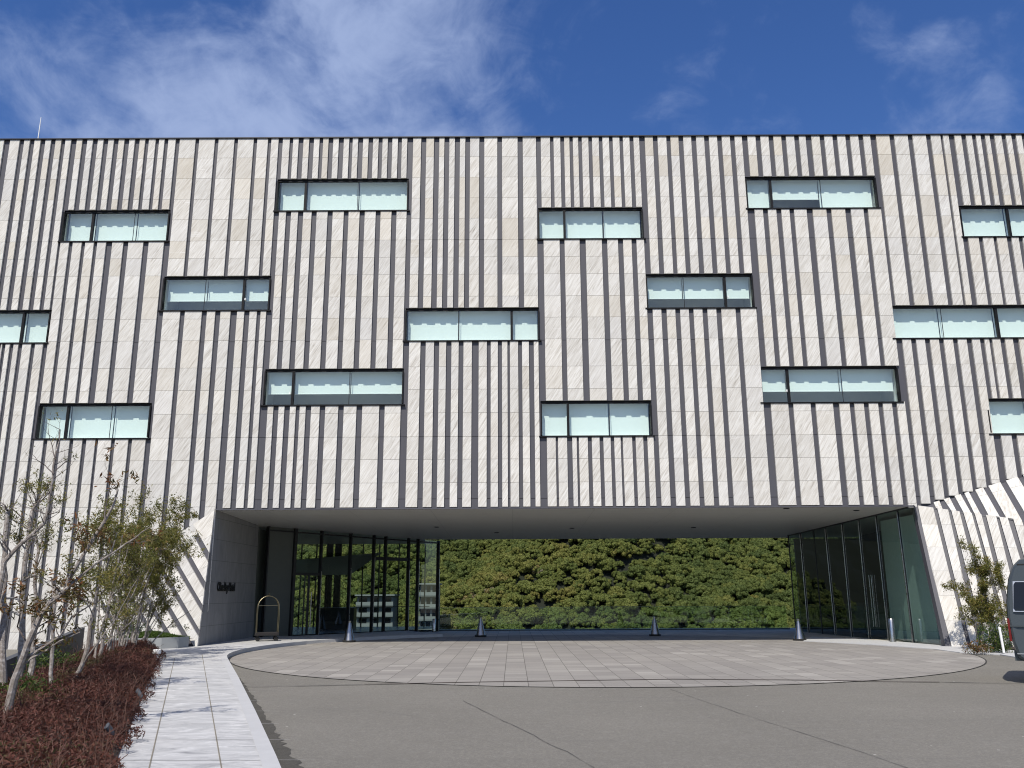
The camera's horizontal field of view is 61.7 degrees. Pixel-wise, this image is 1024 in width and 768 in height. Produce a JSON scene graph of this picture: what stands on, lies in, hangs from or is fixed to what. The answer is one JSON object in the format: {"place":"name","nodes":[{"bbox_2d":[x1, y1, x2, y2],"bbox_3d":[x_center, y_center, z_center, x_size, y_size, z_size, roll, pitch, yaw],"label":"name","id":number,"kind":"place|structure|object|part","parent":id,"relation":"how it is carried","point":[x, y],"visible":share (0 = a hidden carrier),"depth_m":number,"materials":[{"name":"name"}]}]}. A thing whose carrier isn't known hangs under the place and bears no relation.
{"place":"outdoors","nodes":[
{"label":"outdoors","id":0,"kind":"place"},
{"bbox_2d":[118,631,435,767],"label":"sidewalk","id":1,"kind":"structure","parent":0,"point":[186,733],"depth_m":12.30,"materials":[{"name":"stone"}]},
{"bbox_2d":[112,636,191,648],"bbox_3d":[-11.956,8.508,28.202,2.400,0.360,1.600,0,-14,0],"label":"curved planter","id":2,"kind":"object","parent":1,"relation":"on","point":[174,642],"visible":0.48,"depth_m":27.88,"materials":[{"name":"grey concrete"}]},
{"bbox_2d":[116,617,150,635],"bbox_3d":[-12.499,8.046,28.196,1.062,0.940,0.998,0,-14,0],"label":"bush","id":3,"kind":"object","parent":2,"relation":"in","point":[133,628],"visible":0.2,"depth_m":28.10,"materials":[{"name":"green plant"}]},
{"bbox_2d":[115,630,189,638],"bbox_3d":[-11.872,8.281,28.273,2.239,0.360,1.437,0,-14,0],"label":"moss mound","id":4,"kind":"object","parent":2,"relation":"in","point":[154,634],"visible":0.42,"depth_m":28.00,"materials":[{"name":"green plant"}]},
{"bbox_2d":[148,658,174,767],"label":"paving joint","id":5,"kind":"object","parent":1,"relation":"on","point":[159,721],"visible":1,"depth_m":11.40,"materials":[{"name":"grey concrete"}]},
{"bbox_2d":[202,655,221,767],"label":"paving joint","id":6,"kind":"object","parent":1,"relation":"on","point":[213,720],"visible":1,"depth_m":11.42,"materials":[{"name":"grey concrete"}]},
{"bbox_2d":[205,700,238,700],"bbox_3d":[-5.217,5.173,14.021,2.269,0.001,0.014,-1,-14,1],"label":"paving joint","id":7,"kind":"object","parent":1,"relation":"on","point":[221,700],"visible":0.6,"depth_m":14.01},
{"bbox_2d":[210,739,289,739],"bbox_3d":[-3.804,4.242,10.235,2.330,0.001,0.014,-1,-14,1],"label":"paving joint","id":8,"kind":"object","parent":1,"relation":"on","point":[247,739],"visible":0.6,"depth_m":10.23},
{"bbox_2d":[255,593,279,640],"bbox_3d":[-9.165,8.738,32.199,0.865,1.728,0.552,5,-15,-19],"label":"luggage cart","id":9,"kind":"object","parent":1,"relation":"on","point":[274,634],"visible":1,"depth_m":31.97,"materials":[{"name":"metal"}]},
{"bbox_2d":[355,594,399,626],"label":"apartment block","id":10,"kind":"structure","parent":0,"point":[391,615],"depth_m":183.64,"materials":[{"name":"paint"}]},
{"bbox_2d":[359,608,366,612],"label":"window","id":11,"kind":"structure","parent":10,"relation":"in","point":[364,610],"depth_m":183.75,"materials":[{"name":"black glass"}]},
{"bbox_2d":[359,597,366,601],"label":"window","id":12,"kind":"structure","parent":10,"relation":"in","point":[364,599],"depth_m":184.29,"materials":[{"name":"black glass"}]},
{"bbox_2d":[385,618,390,622],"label":"window","id":13,"kind":"structure","parent":10,"relation":"in","point":[387,620],"depth_m":183.26,"materials":[{"name":"black glass"}]},
{"bbox_2d":[0,0,1023,137],"label":"sky","id":14,"kind":"structure","parent":0,"point":[82,68],"materials":[{"name":"blue"}]},
{"bbox_2d":[6,630,1023,767],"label":"driveway","id":15,"kind":"structure","parent":0,"point":[949,720],"depth_m":12.15,"materials":[{"name":"grey asphalt"}]},
{"bbox_2d":[6,597,19,615],"bbox_3d":[-12.877,5.998,21.198,1.710,1.426,0.052,0,-14,0],"label":"handrail","id":16,"kind":"object","parent":15,"relation":"on","point":[17,599],"visible":0.3,"depth_m":21.33,"materials":[{"name":"grey metal"}]},
{"bbox_2d":[6,627,84,677],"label":"wall","id":17,"kind":"structure","parent":15,"relation":"on","point":[78,638],"depth_m":24.36,"materials":[{"name":"concrete"}]},
{"bbox_2d":[2,661,144,767],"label":"planting bed","id":18,"kind":"object","parent":15,"relation":"on","point":[115,753],"visible":0.12,"depth_m":10.47,"materials":[{"name":"soil"}]},
{"bbox_2d":[0,487,33,685],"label":"young tree","id":19,"kind":"object","parent":18,"relation":"on","point":[3,630],"visible":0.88,"depth_m":14.71,"materials":[{"name":"grey plant"}]},
{"bbox_2d":[0,467,76,687],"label":"young tree","id":20,"kind":"object","parent":18,"relation":"on","point":[22,624],"visible":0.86,"depth_m":15.35,"materials":[{"name":"brown plant"}]},
{"bbox_2d":[0,671,77,710],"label":"bush","id":21,"kind":"object","parent":18,"relation":"on","point":[27,681],"visible":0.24,"depth_m":12.82,"materials":[{"name":"green plant"}]},
{"bbox_2d":[0,408,78,598],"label":"young tree","id":22,"kind":"object","parent":18,"relation":"on","point":[16,548],"visible":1,"depth_m":14.88,"materials":[{"name":"grey plant"}]},
{"bbox_2d":[15,481,73,676],"bbox_3d":[-8.899,3.804,16.195,0.931,3.975,0.733,0,-14,0],"label":"young tree","id":23,"kind":"object","parent":18,"relation":"on","point":[39,546],"visible":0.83,"depth_m":16.28,"materials":[{"name":"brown plant"}]},
{"bbox_2d":[10,644,82,670],"bbox_3d":[-9.857,5.871,18.270,1.512,0.724,1.296,0,-14,0],"label":"bush","id":24,"kind":"object","parent":18,"relation":"on","point":[44,658],"visible":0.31,"depth_m":18.21,"materials":[{"name":"green plant"}]},
{"bbox_2d":[23,560,81,681],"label":"young tree","id":25,"kind":"object","parent":18,"relation":"on","point":[51,661],"visible":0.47,"depth_m":14.05,"materials":[{"name":"brown plant"}]},
{"bbox_2d":[0,639,161,767],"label":"groundcover stems","id":26,"kind":"object","parent":18,"relation":"on","point":[77,732],"visible":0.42,"depth_m":10.13,"materials":[{"name":"brown plant"}]},
{"bbox_2d":[0,639,165,767],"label":"red groundcover","id":27,"kind":"object","parent":18,"relation":"on","point":[33,747],"visible":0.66,"depth_m":11.06,"materials":[{"name":"red plant"}]},
{"bbox_2d":[0,441,166,731],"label":"young tree","id":28,"kind":"object","parent":18,"relation":"on","point":[69,583],"visible":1,"depth_m":11.23,"materials":[{"name":"green plant"}]},
{"bbox_2d":[57,489,155,692],"bbox_3d":[-7.383,3.735,15.583,1.618,3.823,1.921,5,-15,-20],"label":"young tree","id":29,"kind":"object","parent":18,"relation":"on","point":[107,578],"visible":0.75,"depth_m":15.62,"materials":[{"name":"green plant"}]},
{"bbox_2d":[104,723,114,740],"bbox_3d":[-4.502,3.929,9.590,0.061,0.277,0.122,-9,-16,33],"label":"garden spotlight","id":30,"kind":"object","parent":18,"relation":"on","point":[107,726],"visible":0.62,"depth_m":9.58,"materials":[{"name":"metal"}]},
{"bbox_2d":[65,478,170,656],"bbox_3d":[-10.327,4.764,21.868,2.771,4.764,2.053,0,-14,0],"label":"young tree","id":31,"kind":"object","parent":18,"relation":"on","point":[135,573],"visible":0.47,"depth_m":21.91,"materials":[{"name":"green plant"}]},
{"bbox_2d":[58,494,186,657],"bbox_3d":[-9.120,4.683,20.326,2.192,4.124,2.528,-10,-17,36],"label":"young tree","id":32,"kind":"object","parent":18,"relation":"on","point":[108,606],"visible":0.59,"depth_m":20.03,"materials":[{"name":"green plant"}]},
{"bbox_2d":[135,689,142,705],"bbox_3d":[-5.718,4.804,13.150,0.122,0.277,0.061,-2,-14,6],"label":"garden spotlight","id":33,"kind":"object","parent":18,"relation":"on","point":[139,692],"visible":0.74,"depth_m":13.14,"materials":[{"name":"metal"}]},
{"bbox_2d":[105,492,198,646],"bbox_3d":[-10.679,5.526,24.925,2.702,4.679,1.639,-3,-14,12],"label":"young tree","id":34,"kind":"object","parent":18,"relation":"on","point":[155,581],"visible":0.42,"depth_m":24.91,"materials":[{"name":"green plant"}]},
{"bbox_2d":[102,490,201,646],"bbox_3d":[-10.104,5.337,23.930,2.468,4.596,2.430,-9,-16,32],"label":"young tree","id":35,"kind":"object","parent":18,"relation":"on","point":[163,543],"visible":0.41,"depth_m":23.70,"materials":[{"name":"green plant"}]},
{"bbox_2d":[119,539,207,644],"bbox_3d":[-10.753,6.342,26.185,2.295,3.657,2.258,-5,-15,19],"label":"young tree","id":36,"kind":"object","parent":18,"relation":"on","point":[160,602],"visible":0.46,"depth_m":25.90,"materials":[{"name":"green plant"}]},
{"bbox_2d":[239,678,303,767],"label":"damp gutter","id":37,"kind":"object","parent":15,"relation":"on","point":[285,759],"visible":0.43,"depth_m":10.79,"materials":[{"name":"concrete"}]},
{"bbox_2d":[221,634,442,767],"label":"kerb","id":38,"kind":"structure","parent":15,"relation":"on","point":[267,754],"depth_m":15.28,"materials":[{"name":"concrete"}]},
{"bbox_2d":[466,702,548,743],"bbox_3d":[-0.193,4.943,12.688,0.043,0.001,4.620,4,-14,-16],"label":"asphalt crack","id":39,"kind":"object","parent":15,"relation":"on","point":[507,722],"visible":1,"depth_m":11.99,"materials":[{"name":"black asphalt"}]},
{"bbox_2d":[0,133,1023,649],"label":"hotel building","id":40,"kind":"structure","parent":15,"relation":"on","point":[264,355],"depth_m":32.68,"materials":[{"name":"pale stone cladding"},{"name":"grey metal"},{"name":"glass"}]},
{"bbox_2d":[0,310,51,343],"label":"window","id":41,"kind":"structure","parent":40,"relation":"in","point":[16,326],"depth_m":32.84,"materials":[{"name":"clear glass"}]},
{"bbox_2d":[32,403,151,439],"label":"window","id":42,"kind":"structure","parent":40,"relation":"in","point":[79,421],"depth_m":31.98,"materials":[{"name":"clear glass"}]},
{"bbox_2d":[58,210,170,242],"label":"window","id":43,"kind":"structure","parent":40,"relation":"in","point":[108,226],"depth_m":33.82,"materials":[{"name":"clear glass"}]},
{"bbox_2d":[158,276,270,311],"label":"window","id":44,"kind":"structure","parent":40,"relation":"in","point":[188,293],"depth_m":33.24,"materials":[{"name":"clear glass"}]},
{"bbox_2d":[260,368,404,406],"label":"window","id":45,"kind":"structure","parent":40,"relation":"in","point":[282,387],"depth_m":32.37,"materials":[{"name":"clear glass"}]},
{"bbox_2d":[273,179,409,212],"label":"window","id":46,"kind":"structure","parent":40,"relation":"in","point":[292,195],"depth_m":34.14,"materials":[{"name":"clear glass"}]},
{"bbox_2d":[402,308,541,341],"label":"window","id":47,"kind":"structure","parent":40,"relation":"in","point":[421,324],"depth_m":32.86,"materials":[{"name":"clear glass"}]},
{"bbox_2d":[537,207,645,240],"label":"window","id":48,"kind":"structure","parent":40,"relation":"in","point":[553,223],"depth_m":33.84,"materials":[{"name":"clear glass"}]},
{"bbox_2d":[539,400,654,437],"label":"window","id":49,"kind":"structure","parent":40,"relation":"in","point":[623,418],"depth_m":31.98,"materials":[{"name":"clear glass"}]},
{"bbox_2d":[645,274,756,309],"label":"window","id":50,"kind":"structure","parent":40,"relation":"in","point":[663,291],"depth_m":33.24,"materials":[{"name":"clear glass"}]},
{"bbox_2d":[745,176,880,209],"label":"window","id":51,"kind":"structure","parent":40,"relation":"in","point":[815,192],"depth_m":34.17,"materials":[{"name":"clear glass"}]},
{"bbox_2d":[760,366,903,403],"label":"window","id":52,"kind":"structure","parent":40,"relation":"in","point":[781,384],"depth_m":32.37,"materials":[{"name":"clear glass"}]},
{"bbox_2d":[892,305,1023,339],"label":"window","id":53,"kind":"structure","parent":40,"relation":"in","point":[926,322],"depth_m":32.86,"materials":[{"name":"clear glass"}]},
{"bbox_2d":[958,205,1023,237],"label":"window","id":54,"kind":"structure","parent":40,"relation":"in","point":[976,221],"depth_m":33.83,"materials":[{"name":"clear glass"}]},
{"bbox_2d":[987,398,1023,434],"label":"window","id":55,"kind":"structure","parent":40,"relation":"in","point":[1007,414],"depth_m":31.99,"materials":[{"name":"clear glass"}]},
{"bbox_2d":[230,635,984,686],"bbox_3d":[2.595,8.506,27.360,22.100,0.001,21.900,0,-14,0],"label":"paved circle","id":56,"kind":"object","parent":15,"relation":"on","point":[615,660],"visible":0.91,"depth_m":23.20,"materials":[{"name":"grey stone"}]},
{"bbox_2d":[342,620,355,641],"bbox_3d":[-6.275,9.542,33.118,0.500,0.800,0.500,0,-14,0],"label":"parking cone","id":57,"kind":"object","parent":56,"relation":"on","point":[349,636],"visible":1,"depth_m":32.97,"materials":[{"name":"metal"}]},
{"bbox_2d":[475,617,486,636],"bbox_3d":[-1.337,10.380,36.642,0.500,0.800,0.500,0,-14,0],"label":"parking cone","id":58,"kind":"object","parent":56,"relation":"on","point":[480,632],"visible":1,"depth_m":36.49,"materials":[{"name":"metal"}]},
{"bbox_2d":[229,634,986,686],"bbox_3d":[2.595,8.502,27.361,22.170,0.001,21.970,0,-14,0],"label":"circle edge joint","id":59,"kind":"object","parent":56,"relation":"on","point":[596,634],"visible":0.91,"depth_m":19.68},
{"bbox_2d":[649,616,660,635],"bbox_3d":[6.101,10.359,36.716,0.500,0.800,0.500,0,-14,0],"label":"parking cone","id":60,"kind":"object","parent":56,"relation":"on","point":[654,631],"visible":0.99,"depth_m":36.57,"materials":[{"name":"metal"}]},
{"bbox_2d":[385,679,929,683],"bbox_3d":[2.816,6.163,17.795,11.706,0.001,0.971,0,-14,0],"label":"slot drain","id":61,"kind":"object","parent":56,"relation":"on","point":[648,679],"visible":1,"depth_m":17.89,"materials":[{"name":"metal"}]},
{"bbox_2d":[793,619,806,640],"bbox_3d":[10.912,9.341,32.648,0.500,0.800,0.500,0,-14,0],"label":"parking cone","id":62,"kind":"object","parent":56,"relation":"on","point":[799,635],"visible":0.97,"depth_m":32.51,"materials":[{"name":"metal"}]},
{"bbox_2d":[671,689,907,767],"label":"asphalt crack","id":63,"kind":"object","parent":15,"relation":"on","point":[810,735],"visible":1,"depth_m":10.72,"materials":[{"name":"black asphalt"}]},
{"bbox_2d":[804,636,1014,657],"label":"forecourt kerb","id":64,"kind":"structure","parent":15,"relation":"on","point":[958,649],"depth_m":29.37,"materials":[{"name":"concrete"}]},
{"bbox_2d":[888,619,895,641],"bbox_3d":[13.763,8.929,31.072,0.250,0.840,0.250,0,-14,0],"label":"bollard","id":65,"kind":"object","parent":64,"relation":"on","point":[892,630],"visible":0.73,"depth_m":31.00,"materials":[{"name":"metal"}]},
{"bbox_2d":[941,535,1008,648],"bbox_3d":[14.874,6.562,27.045,2.318,3.555,1.631,0,-14,0],"label":"young tree","id":66,"kind":"object","parent":64,"relation":"on","point":[978,602],"visible":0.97,"depth_m":26.83,"materials":[{"name":"green plant"}]},
{"bbox_2d":[960,640,993,653],"bbox_3d":[13.493,7.622,24.917,0.855,0.443,0.734,0,-14,0],"label":"bush","id":67,"kind":"object","parent":64,"relation":"on","point":[977,648],"visible":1,"depth_m":24.89,"materials":[{"name":"green plant"}]},
{"bbox_2d":[976,618,1013,652],"bbox_3d":[14.321,7.439,25.476,1.062,1.045,1.010,0,-14,0],"label":"bush","id":68,"kind":"object","parent":64,"relation":"on","point":[996,642],"visible":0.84,"depth_m":25.40,"materials":[{"name":"green plant"}]},
{"bbox_2d":[998,627,1004,652],"bbox_3d":[14.212,7.429,24.907,0.110,0.712,0.080,0,-14,0],"label":"marker stake","id":69,"kind":"object","parent":64,"relation":"on","point":[1001,640],"visible":1,"depth_m":24.88,"materials":[{"name":"white paint"}]},
{"bbox_2d":[1006,559,1023,660],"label":"van","id":70,"kind":"object","parent":15,"relation":"on","point":[1015,603],"visible":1,"depth_m":17.23,"materials":[{"name":"grey paint"}]},
{"bbox_3d":[10.462,4.229,17.092,0.880,0.560,0.095,-9,-16,32],"label":"window","id":71,"kind":"part","parent":70,"relation":"part of","materials":[{"name":"black glass"}]},
{"bbox_2d":[295,538,803,628],"bbox_3d":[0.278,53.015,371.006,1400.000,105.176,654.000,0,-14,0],"label":"hillside","id":72,"kind":"structure","parent":0,"point":[540,603],"depth_m":216.05,"materials":[{"name":"green plant"}]},
{"bbox_2d":[418,583,441,629],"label":"apartment block","id":73,"kind":"structure","parent":72,"relation":"on","point":[430,596],"depth_m":185.72,"materials":[{"name":"paint"}]},
{"bbox_2d":[293,537,858,629],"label":"forest","id":74,"kind":"object","parent":72,"relation":"on","point":[487,580],"visible":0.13,"depth_m":214.19,"materials":[{"name":"green plant"}]},
{"bbox_2d":[293,628,887,644],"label":"terrace","id":75,"kind":"structure","parent":0,"point":[781,633],"depth_m":39.58,"materials":[{"name":"grey stone"}]},
{"bbox_2d":[432,619,435,631],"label":"bollard","id":76,"kind":"object","parent":75,"relation":"on","point":[433,625],"visible":0.95,"depth_m":41.56,"materials":[{"name":"metal"}]},
{"bbox_2d":[439,606,789,630],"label":"glass balustrade","id":77,"kind":"object","parent":75,"relation":"on","point":[606,629],"visible":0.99,"depth_m":42.47,"materials":[{"name":"clear glass"}]}
]}

